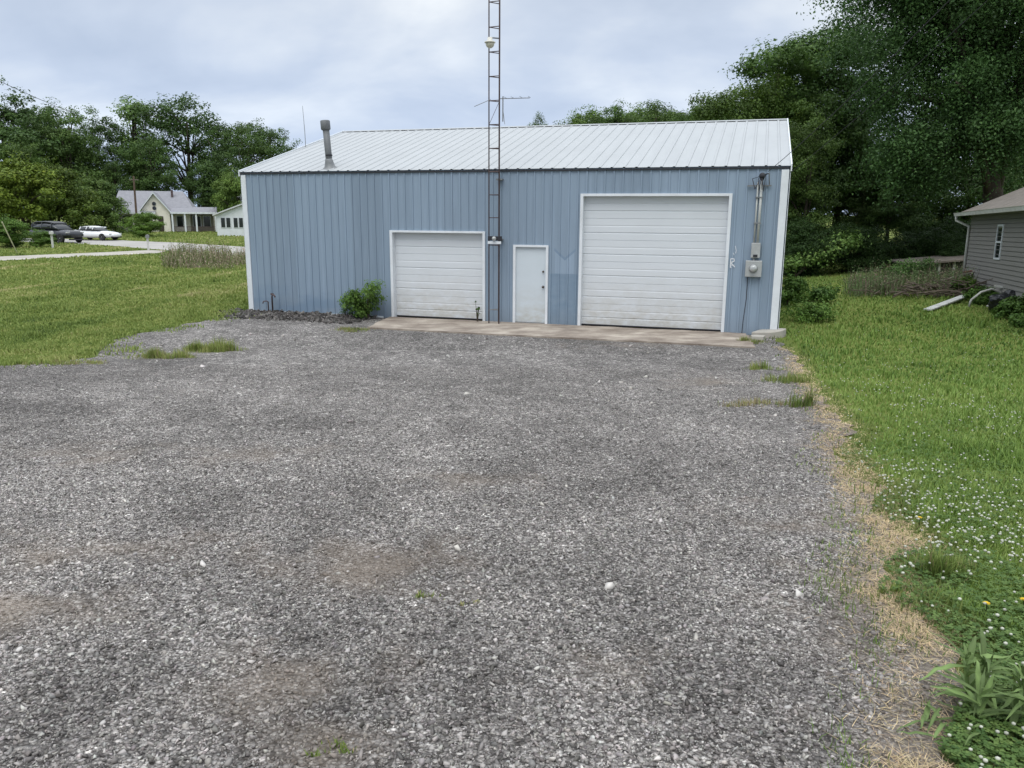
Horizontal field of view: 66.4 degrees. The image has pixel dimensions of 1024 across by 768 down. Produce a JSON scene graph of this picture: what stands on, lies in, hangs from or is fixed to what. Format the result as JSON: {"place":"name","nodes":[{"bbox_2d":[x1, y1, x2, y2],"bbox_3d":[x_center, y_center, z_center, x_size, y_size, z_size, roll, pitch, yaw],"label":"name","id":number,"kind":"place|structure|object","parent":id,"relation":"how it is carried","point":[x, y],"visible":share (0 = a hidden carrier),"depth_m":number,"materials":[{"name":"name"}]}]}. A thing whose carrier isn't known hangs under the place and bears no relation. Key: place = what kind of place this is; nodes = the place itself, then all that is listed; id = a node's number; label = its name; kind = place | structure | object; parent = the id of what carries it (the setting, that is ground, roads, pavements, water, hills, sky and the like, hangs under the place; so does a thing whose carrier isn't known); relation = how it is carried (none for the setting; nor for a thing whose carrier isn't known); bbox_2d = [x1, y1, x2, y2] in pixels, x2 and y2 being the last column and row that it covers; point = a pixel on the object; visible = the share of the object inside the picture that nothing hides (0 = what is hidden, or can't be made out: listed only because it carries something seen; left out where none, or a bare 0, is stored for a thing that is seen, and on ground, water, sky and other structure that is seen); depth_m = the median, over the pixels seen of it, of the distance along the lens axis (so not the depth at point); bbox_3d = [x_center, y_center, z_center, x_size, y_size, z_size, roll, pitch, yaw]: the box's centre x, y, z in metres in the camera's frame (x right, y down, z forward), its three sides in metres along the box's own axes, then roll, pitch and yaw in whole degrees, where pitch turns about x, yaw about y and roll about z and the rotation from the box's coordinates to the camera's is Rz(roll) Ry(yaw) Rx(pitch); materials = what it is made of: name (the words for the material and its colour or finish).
{"place":"outdoors","nodes":[
{"label":"outdoors","id":0,"kind":"place"},
{"bbox_2d":[0,250,163,259],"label":"path","id":1,"kind":"structure","parent":0,"point":[24,257],"depth_m":53.28,"materials":[{"name":"concrete"}]},
{"bbox_2d":[0,81,180,149],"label":"overhead wire","id":2,"kind":"object","parent":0,"point":[84,117],"visible":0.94,"depth_m":98.86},
{"bbox_2d":[26,238,244,255],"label":"road","id":3,"kind":"structure","parent":0,"point":[143,244],"depth_m":66.74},
{"bbox_2d":[29,221,83,242],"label":"parked suv","id":4,"kind":"object","parent":3,"relation":"on","point":[62,230],"visible":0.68,"depth_m":68.09,"materials":[{"name":"black paint"}]},
{"bbox_2d":[74,226,121,240],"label":"parked car","id":5,"kind":"object","parent":3,"relation":"on","point":[99,232],"visible":0.8,"depth_m":72.95,"materials":[{"name":"white paint"}]},
{"bbox_2d":[0,316,965,767],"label":"gravel lot","id":6,"kind":"structure","parent":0,"point":[266,342],"depth_m":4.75,"materials":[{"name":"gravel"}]},
{"bbox_2d":[16,359,109,365],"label":"grass tuft","id":7,"kind":"object","parent":6,"relation":"on","point":[70,362],"visible":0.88,"depth_m":14.28,"materials":[{"name":"plant"}]},
{"bbox_2d":[120,346,196,359],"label":"grass tuft","id":8,"kind":"object","parent":6,"relation":"on","point":[155,353],"visible":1,"depth_m":15.30,"materials":[{"name":"plant"}]},
{"bbox_2d":[181,335,246,352],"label":"grass tuft","id":9,"kind":"object","parent":6,"relation":"on","point":[217,346],"visible":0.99,"depth_m":16.37,"materials":[{"name":"plant"}]},
{"bbox_2d":[216,308,376,323],"bbox_3d":[-6.298,-1.911,22.125,4.824,0.249,1.808,4,13,17],"label":"rubble","id":10,"kind":"object","parent":6,"relation":"on","point":[302,316],"visible":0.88,"depth_m":21.98,"materials":[{"name":"stone"}]},
{"bbox_2d":[303,737,355,757],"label":"grass tuft","id":11,"kind":"object","parent":6,"relation":"on","point":[336,745],"visible":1,"depth_m":2.72,"materials":[{"name":"plant"}]},
{"bbox_2d":[335,325,370,332],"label":"grass tuft","id":12,"kind":"object","parent":6,"relation":"on","point":[355,329],"visible":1,"depth_m":19.65,"materials":[{"name":"plant"}]},
{"bbox_2d":[337,279,387,318],"bbox_3d":[-4.156,-2.333,21.638,1.532,1.195,1.088,12,16,42],"label":"shrub","id":13,"kind":"object","parent":6,"relation":"on","point":[363,306],"visible":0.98,"depth_m":21.50,"materials":[{"name":"green plant"}]},
{"bbox_2d":[722,396,793,407],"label":"grass tuft","id":14,"kind":"object","parent":6,"relation":"on","point":[750,402],"visible":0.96,"depth_m":10.18,"materials":[{"name":"plant"}]},
{"bbox_2d":[745,360,786,370],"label":"grass tuft","id":15,"kind":"object","parent":6,"relation":"on","point":[760,366],"visible":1,"depth_m":14.13,"materials":[{"name":"plant"}]},
{"bbox_2d":[755,369,809,383],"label":"grass tuft","id":16,"kind":"object","parent":6,"relation":"on","point":[797,379],"visible":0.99,"depth_m":12.40,"materials":[{"name":"plant"}]},
{"bbox_2d":[776,380,827,407],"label":"grass tuft","id":17,"kind":"object","parent":6,"relation":"on","point":[808,401],"visible":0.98,"depth_m":10.04,"materials":[{"name":"plant"}]},
{"bbox_2d":[774,346,1000,767],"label":"dry grass","id":18,"kind":"structure","parent":6,"relation":"on","point":[891,606],"depth_m":4.10,"materials":[{"name":"plant"}]},
{"bbox_2d":[877,580,903,595],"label":"grass tuft","id":19,"kind":"object","parent":6,"relation":"on","point":[884,591],"visible":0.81,"depth_m":4.12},
{"bbox_2d":[896,700,992,753],"bbox_3d":[1.598,1.228,2.857,0.356,0.072,0.343,6,13,24],"label":"broadleaf weed","id":20,"kind":"object","parent":6,"relation":"on","point":[925,716],"visible":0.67,"depth_m":2.85,"materials":[{"name":"green plant"}]},
{"bbox_2d":[0,0,1019,215],"label":"sky","id":21,"kind":"structure","parent":0,"point":[353,65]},
{"bbox_2d":[0,216,1023,767],"bbox_3d":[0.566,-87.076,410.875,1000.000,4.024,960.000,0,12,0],"label":"ground","id":22,"kind":"structure","parent":0,"point":[880,348],"depth_m":16.32,"materials":[{"name":"green plant"}]},
{"bbox_2d":[0,213,40,247],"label":"roadside bush","id":23,"kind":"object","parent":22,"relation":"on","point":[11,229],"visible":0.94,"depth_m":60.55,"materials":[{"name":"green plant"}]},
{"bbox_2d":[0,135,52,230],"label":"deciduous tree","id":24,"kind":"object","parent":22,"relation":"on","point":[10,148],"visible":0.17,"depth_m":94.25,"materials":[{"name":"green plant"}]},
{"bbox_2d":[0,150,66,232],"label":"thicket bush","id":25,"kind":"object","parent":22,"relation":"on","point":[12,180],"visible":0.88,"depth_m":79.88,"materials":[{"name":"green plant"}]},
{"bbox_2d":[23,229,57,246],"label":"roadside bush","id":26,"kind":"object","parent":22,"relation":"on","point":[42,238],"visible":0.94,"depth_m":61.66,"materials":[{"name":"green plant"}]},
{"bbox_2d":[9,97,86,220],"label":"deciduous tree","id":27,"kind":"object","parent":22,"relation":"on","point":[51,113],"visible":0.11,"depth_m":105.21,"materials":[{"name":"green plant"}]},
{"bbox_2d":[0,75,97,216],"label":"deciduous tree","id":28,"kind":"object","parent":22,"relation":"on","point":[8,132],"visible":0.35,"depth_m":98.83,"materials":[{"name":"green plant"}]},
{"bbox_2d":[20,155,105,229],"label":"thicket bush","id":29,"kind":"object","parent":22,"relation":"on","point":[75,214],"visible":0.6,"depth_m":83.13,"materials":[{"name":"green plant"}]},
{"bbox_2d":[21,103,116,228],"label":"deciduous tree","id":30,"kind":"object","parent":22,"relation":"on","point":[62,133],"visible":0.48,"depth_m":101.39,"materials":[{"name":"green plant"}]},
{"bbox_2d":[72,108,130,226],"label":"deciduous tree","id":31,"kind":"object","parent":22,"relation":"on","point":[95,131],"visible":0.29,"depth_m":106.79,"materials":[{"name":"green plant"}]},
{"bbox_2d":[73,168,134,232],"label":"deciduous tree","id":32,"kind":"object","parent":22,"relation":"on","point":[109,204],"visible":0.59,"depth_m":89.40,"materials":[{"name":"green plant"}]},
{"bbox_2d":[97,156,131,211],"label":"deciduous tree","id":33,"kind":"object","parent":22,"relation":"on","point":[115,167],"visible":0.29,"depth_m":104.13,"materials":[{"name":"green plant"}]},
{"bbox_2d":[0,226,261,369],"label":"grass","id":34,"kind":"structure","parent":22,"relation":"on","point":[18,322],"depth_m":26.68,"materials":[{"name":"plant"}]},
{"bbox_2d":[103,95,168,190],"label":"deciduous tree","id":35,"kind":"object","parent":22,"relation":"on","point":[128,108],"visible":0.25,"depth_m":109.83,"materials":[{"name":"green plant"}]},
{"bbox_2d":[113,209,166,236],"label":"roadside bush","id":36,"kind":"object","parent":22,"relation":"on","point":[145,226],"visible":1,"depth_m":81.54,"materials":[{"name":"green plant"}]},
{"bbox_2d":[114,133,184,190],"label":"deciduous tree","id":37,"kind":"object","parent":22,"relation":"on","point":[148,182],"visible":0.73,"depth_m":103.81,"materials":[{"name":"green plant"}]},
{"bbox_2d":[112,190,216,231],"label":"cream house","id":38,"kind":"structure","parent":22,"relation":"on","point":[178,211],"depth_m":97.03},
{"bbox_2d":[203,216,210,226],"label":"window","id":39,"kind":"structure","parent":38,"relation":"in","point":[206,219],"depth_m":98.90,"materials":[{"name":"glass"}]},
{"bbox_2d":[126,91,238,199],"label":"deciduous tree","id":40,"kind":"object","parent":22,"relation":"on","point":[178,122],"visible":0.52,"depth_m":111.21,"materials":[{"name":"green plant"}]},
{"bbox_2d":[181,164,222,212],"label":"deciduous tree","id":41,"kind":"object","parent":22,"relation":"on","point":[198,192],"visible":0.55,"depth_m":108.06,"materials":[{"name":"green plant"}]},
{"bbox_2d":[159,238,245,268],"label":"tall weeds","id":42,"kind":"object","parent":22,"relation":"on","point":[194,258],"visible":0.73,"depth_m":44.11,"materials":[{"name":"beige plant"}]},
{"bbox_2d":[182,126,255,206],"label":"deciduous tree","id":43,"kind":"object","parent":22,"relation":"on","point":[214,164],"visible":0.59,"depth_m":110.66,"materials":[{"name":"green plant"}]},
{"bbox_2d":[209,165,241,211],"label":"deciduous tree","id":44,"kind":"object","parent":22,"relation":"on","point":[229,188],"visible":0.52,"depth_m":95.95,"materials":[{"name":"green plant"}]},
{"bbox_2d":[212,194,243,235],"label":"white house","id":45,"kind":"structure","parent":22,"relation":"on","point":[229,221],"depth_m":84.52,"materials":[{"name":"paint"}]},
{"bbox_2d":[206,121,276,172],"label":"deciduous tree","id":46,"kind":"object","parent":22,"relation":"on","point":[253,147],"visible":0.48,"depth_m":116.86,"materials":[{"name":"green plant"}]},
{"bbox_2d":[232,118,289,163],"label":"deciduous tree","id":47,"kind":"object","parent":22,"relation":"on","point":[270,135],"visible":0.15,"depth_m":123.34,"materials":[{"name":"green plant"}]},
{"bbox_2d":[275,138,302,153],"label":"deciduous tree","id":48,"kind":"object","parent":22,"relation":"on","point":[288,148],"visible":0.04,"depth_m":120.51,"materials":[{"name":"green plant"}]},
{"bbox_2d":[238,106,791,334],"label":"metal building","id":49,"kind":"structure","parent":22,"relation":"on","point":[676,225],"depth_m":20.86,"materials":[{"name":"blue paint"}]},
{"bbox_2d":[389,230,484,320],"bbox_3d":[-2.022,-2.969,21.527,2.780,2.440,0.235,4,13,17],"label":"garage door","id":50,"kind":"structure","parent":49,"relation":"in","point":[434,274],"depth_m":21.59,"materials":[{"name":"white paint"}]},
{"bbox_2d":[513,245,548,323],"bbox_3d":[0.500,-2.620,20.770,0.960,2.105,0.140,4,13,17],"label":"entry door","id":51,"kind":"structure","parent":49,"relation":"in","point":[530,262],"depth_m":20.75,"materials":[{"name":"white paint"}]},
{"bbox_2d":[577,193,732,331],"bbox_3d":[3.541,-3.054,19.773,3.720,3.410,0.236,4,13,17],"label":"garage door","id":52,"kind":"structure","parent":49,"relation":"in","point":[656,260],"depth_m":19.81,"materials":[{"name":"white paint"}]},
{"bbox_2d":[768,0,949,171],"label":"service wire","id":53,"kind":"object","parent":49,"relation":"attached to","point":[870,78],"visible":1,"depth_m":10.81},
{"bbox_2d":[790,0,987,172],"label":"service wire","id":54,"kind":"object","parent":49,"relation":"attached to","point":[901,78],"visible":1,"depth_m":10.91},
{"bbox_2d":[526,112,547,125],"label":"deciduous tree","id":55,"kind":"object","parent":22,"relation":"on","point":[538,121],"visible":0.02,"depth_m":58.94,"materials":[{"name":"green plant"}]},
{"bbox_2d":[553,108,600,124],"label":"deciduous tree","id":56,"kind":"object","parent":22,"relation":"on","point":[577,119],"visible":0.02,"depth_m":60.73,"materials":[{"name":"green plant"}]},
{"bbox_2d":[560,104,606,124],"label":"deciduous tree","id":57,"kind":"object","parent":22,"relation":"on","point":[589,113],"visible":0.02,"depth_m":62.44,"materials":[{"name":"green plant"}]},
{"bbox_2d":[576,99,648,123],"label":"deciduous tree","id":58,"kind":"object","parent":22,"relation":"on","point":[617,117],"visible":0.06,"depth_m":56.99,"materials":[{"name":"green plant"}]},
{"bbox_2d":[608,101,664,122],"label":"deciduous tree","id":59,"kind":"object","parent":22,"relation":"on","point":[639,110],"visible":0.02,"depth_m":63.26,"materials":[{"name":"green plant"}]},
{"bbox_2d":[627,99,690,122],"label":"deciduous tree","id":60,"kind":"object","parent":22,"relation":"on","point":[654,117],"visible":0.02,"depth_m":59.26,"materials":[{"name":"green plant"}]},
{"bbox_2d":[640,100,680,121],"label":"deciduous tree","id":61,"kind":"object","parent":22,"relation":"on","point":[664,108],"depth_m":62.40,"materials":[{"name":"green plant"}]},
{"bbox_2d":[663,101,699,121],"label":"deciduous tree","id":62,"kind":"object","parent":22,"relation":"on","point":[679,118],"visible":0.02,"depth_m":54.90,"materials":[{"name":"green plant"}]},
{"bbox_2d":[685,67,822,254],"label":"deciduous tree","id":63,"kind":"object","parent":22,"relation":"on","point":[761,95],"visible":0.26,"depth_m":40.13,"materials":[{"name":"green plant"}]},
{"bbox_2d":[752,328,785,337],"bbox_3d":[6.276,-1.194,19.099,0.935,0.296,0.472,-5,13,-25],"label":"concrete block","id":64,"kind":"object","parent":22,"relation":"on","point":[777,333],"depth_m":18.93,"materials":[{"name":"concrete"}]},
{"bbox_2d":[707,29,860,219],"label":"deciduous tree","id":65,"kind":"object","parent":22,"relation":"on","point":[776,57],"visible":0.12,"depth_m":41.81,"materials":[{"name":"green plant"}]},
{"bbox_2d":[780,274,808,305],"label":"weed clump","id":66,"kind":"object","parent":22,"relation":"on","point":[791,289],"visible":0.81,"depth_m":25.24,"materials":[{"name":"green plant"}]},
{"bbox_2d":[779,295,842,323],"bbox_3d":[8.356,-2.097,21.904,1.649,0.781,1.591,6,13,26],"label":"weed clump","id":67,"kind":"object","parent":22,"relation":"on","point":[811,312],"visible":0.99,"depth_m":21.61,"materials":[{"name":"green plant"}]},
{"bbox_2d":[789,281,840,302],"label":"weed clump","id":68,"kind":"object","parent":22,"relation":"on","point":[820,291],"visible":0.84,"depth_m":26.53,"materials":[{"name":"green plant"}]},
{"bbox_2d":[785,110,850,252],"bbox_3d":[13.594,-9.482,39.456,5.352,8.036,5.844,1,12,2],"label":"deciduous tree","id":69,"kind":"object","parent":22,"relation":"on","point":[806,197],"visible":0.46,"depth_m":37.99,"materials":[{"name":"green plant"}]},
{"bbox_2d":[783,212,857,276],"bbox_3d":[14.085,-6.462,37.195,3.638,3.308,4.314,-10,16,-41],"label":"undergrowth bush","id":70,"kind":"object","parent":22,"relation":"on","point":[801,236],"visible":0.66,"depth_m":36.65,"materials":[{"name":"green plant"}]},
{"bbox_2d":[747,17,894,254],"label":"deciduous tree","id":71,"kind":"object","parent":22,"relation":"on","point":[836,177],"visible":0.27,"depth_m":43.21,"materials":[{"name":"green plant"}]},
{"bbox_2d":[782,227,871,275],"bbox_3d":[14.312,-6.118,36.375,4.294,2.288,1.908,0,12,0],"label":"arching shrub","id":72,"kind":"object","parent":22,"relation":"on","point":[852,241],"visible":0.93,"depth_m":36.05,"materials":[{"name":"green plant"}]},
{"bbox_2d":[784,60,908,237],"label":"deciduous tree","id":73,"kind":"object","parent":22,"relation":"on","point":[839,210],"visible":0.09,"depth_m":45.70,"materials":[{"name":"green plant"}]},
{"bbox_2d":[823,221,898,272],"bbox_3d":[16.799,-6.508,37.688,3.339,2.783,3.959,7,14,29],"label":"undergrowth bush","id":74,"kind":"object","parent":22,"relation":"on","point":[866,254],"visible":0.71,"depth_m":36.96,"materials":[{"name":"green plant"}]},
{"bbox_2d":[830,143,931,252],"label":"deciduous tree","id":75,"kind":"object","parent":22,"relation":"on","point":[858,209],"visible":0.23,"depth_m":45.42,"materials":[{"name":"green plant"}]},
{"bbox_2d":[834,128,948,256],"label":"deciduous tree","id":76,"kind":"object","parent":22,"relation":"on","point":[891,217],"visible":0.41,"depth_m":42.50,"materials":[{"name":"green plant"}]},
{"bbox_2d":[838,257,979,297],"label":"tall weeds","id":77,"kind":"object","parent":22,"relation":"on","point":[859,281],"visible":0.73,"depth_m":28.71,"materials":[{"name":"green plant"}]},
{"bbox_2d":[880,256,937,279],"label":"weed clump","id":78,"kind":"object","parent":22,"relation":"on","point":[919,266],"visible":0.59,"depth_m":30.77,"materials":[{"name":"green plant"}]},
{"bbox_2d":[796,0,1023,222],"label":"drooping tree","id":79,"kind":"object","parent":22,"relation":"on","point":[974,56],"visible":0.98,"depth_m":33.24,"materials":[{"name":"green plant"}]},
{"bbox_2d":[876,225,950,267],"bbox_3d":[19.410,-6.602,38.460,3.527,2.479,2.975,0,12,-2],"label":"undergrowth bush","id":80,"kind":"object","parent":22,"relation":"on","point":[911,245],"visible":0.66,"depth_m":37.78,"materials":[{"name":"green plant"}]},
{"bbox_2d":[809,326,1023,767],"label":"clover blossoms","id":81,"kind":"object","parent":22,"relation":"on","point":[985,760],"visible":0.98,"depth_m":5.18,"materials":[{"name":"white plant"}]},
{"bbox_2d":[851,277,992,297],"bbox_3d":[15.928,-3.418,27.441,7.959,1.101,3.292,3,12,11],"label":"brush pile","id":82,"kind":"object","parent":22,"relation":"on","point":[926,291],"visible":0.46,"depth_m":27.03,"materials":[{"name":"wood"}]},
{"bbox_2d":[891,254,966,274],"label":"wooden fence","id":83,"kind":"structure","parent":22,"relation":"on","point":[953,260],"depth_m":34.67,"materials":[{"name":"wood"}]},
{"bbox_2d":[839,396,1023,767],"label":"clover","id":84,"kind":"object","parent":22,"relation":"on","point":[953,751],"visible":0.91,"depth_m":3.76,"materials":[{"name":"green plant"}]},
{"bbox_2d":[854,77,1023,218],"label":"deciduous tree","id":85,"kind":"object","parent":22,"relation":"on","point":[936,209],"visible":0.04,"depth_m":48.64,"materials":[{"name":"green plant"}]},
{"bbox_2d":[894,543,991,587],"bbox_3d":[2.446,0.981,4.391,0.479,0.222,0.514,0,12,0],"label":"grass tuft","id":86,"kind":"object","parent":22,"relation":"on","point":[948,564],"visible":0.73,"depth_m":4.34,"materials":[{"name":"plant"}]},
{"bbox_2d":[923,295,963,310],"bbox_3d":[14.105,-2.652,25.308,3.608,0.040,0.250,-16,20,-41],"label":"white board","id":87,"kind":"object","parent":22,"relation":"on","point":[944,303],"visible":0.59,"depth_m":24.99,"materials":[{"name":"wood"}]},
{"bbox_2d":[926,216,970,255],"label":"undergrowth bush","id":88,"kind":"object","parent":22,"relation":"on","point":[947,227],"visible":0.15,"depth_m":40.61,"materials":[{"name":"green plant"}]},
{"bbox_2d":[934,229,967,255],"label":"undergrowth bush","id":89,"kind":"object","parent":22,"relation":"on","point":[952,246],"visible":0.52,"depth_m":36.16,"materials":[{"name":"green plant"}]},
{"bbox_2d":[950,274,978,289],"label":"weed clump","id":90,"kind":"object","parent":22,"relation":"on","point":[969,278],"visible":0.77,"depth_m":26.96,"materials":[{"name":"green plant"}]},
{"bbox_2d":[916,628,1023,741],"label":"broadleaf weed","id":91,"kind":"object","parent":22,"relation":"on","point":[979,682],"visible":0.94,"depth_m":2.92,"materials":[{"name":"green plant"}]},
{"bbox_2d":[927,121,1023,226],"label":"deciduous tree","id":92,"kind":"object","parent":22,"relation":"on","point":[952,204],"visible":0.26,"depth_m":43.26,"materials":[{"name":"green plant"}]},
{"bbox_2d":[961,285,998,304],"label":"weed clump","id":93,"kind":"object","parent":22,"relation":"on","point":[981,298],"visible":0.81,"depth_m":25.27,"materials":[{"name":"green plant"}]},
{"bbox_2d":[968,288,1001,307],"bbox_3d":[14.972,-2.684,24.532,1.216,0.639,0.292,0,12,-3],"label":"bent pipe","id":94,"kind":"object","parent":22,"relation":"on","point":[978,294],"visible":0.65,"depth_m":24.55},
{"bbox_2d":[954,187,1023,298],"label":"grey house","id":95,"kind":"structure","parent":22,"relation":"on","point":[994,246],"depth_m":25.63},
{"bbox_2d":[993,224,1004,259],"bbox_3d":[15.819,-4.608,25.431,0.049,1.120,0.720,4,12,18],"label":"window","id":96,"kind":"structure","parent":95,"relation":"in","point":[997,250],"depth_m":25.43,"materials":[{"name":"white paint"}]},
{"bbox_2d":[988,290,1015,311],"bbox_3d":[14.943,-2.436,23.677,1.006,0.856,1.159,0,12,0],"label":"trash bag","id":97,"kind":"object","parent":22,"relation":"on","point":[995,300],"visible":0.4,"depth_m":23.45,"materials":[{"name":"black plastic"}]},
{"bbox_2d":[988,293,1023,318],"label":"weed clump","id":98,"kind":"object","parent":22,"relation":"on","point":[1012,305],"visible":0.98,"depth_m":22.39,"materials":[{"name":"green plant"}]},
{"bbox_2d":[1008,310,1023,326],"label":"weed clump","id":99,"kind":"object","parent":22,"relation":"on","point":[1016,319],"visible":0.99,"depth_m":21.09,"materials":[{"name":"green plant"}]},
{"bbox_2d":[367,317,754,347],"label":"pavement","id":100,"kind":"structure","parent":0,"point":[643,335],"depth_m":19.41,"materials":[{"name":"concrete"}]},
{"bbox_2d":[474,0,530,323],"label":"lattice tower","id":101,"kind":"structure","parent":100,"relation":"on","point":[498,239],"depth_m":19.99,"materials":[{"name":"metal"}]},
{"bbox_2d":[736,336,770,343],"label":"grass tuft","id":102,"kind":"object","parent":100,"relation":"on","point":[746,338],"visible":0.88,"depth_m":18.12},
{"bbox_2d":[765,261,1023,767],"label":"grass","id":103,"kind":"structure","parent":0,"point":[968,394],"depth_m":8.59,"materials":[{"name":"plant"}]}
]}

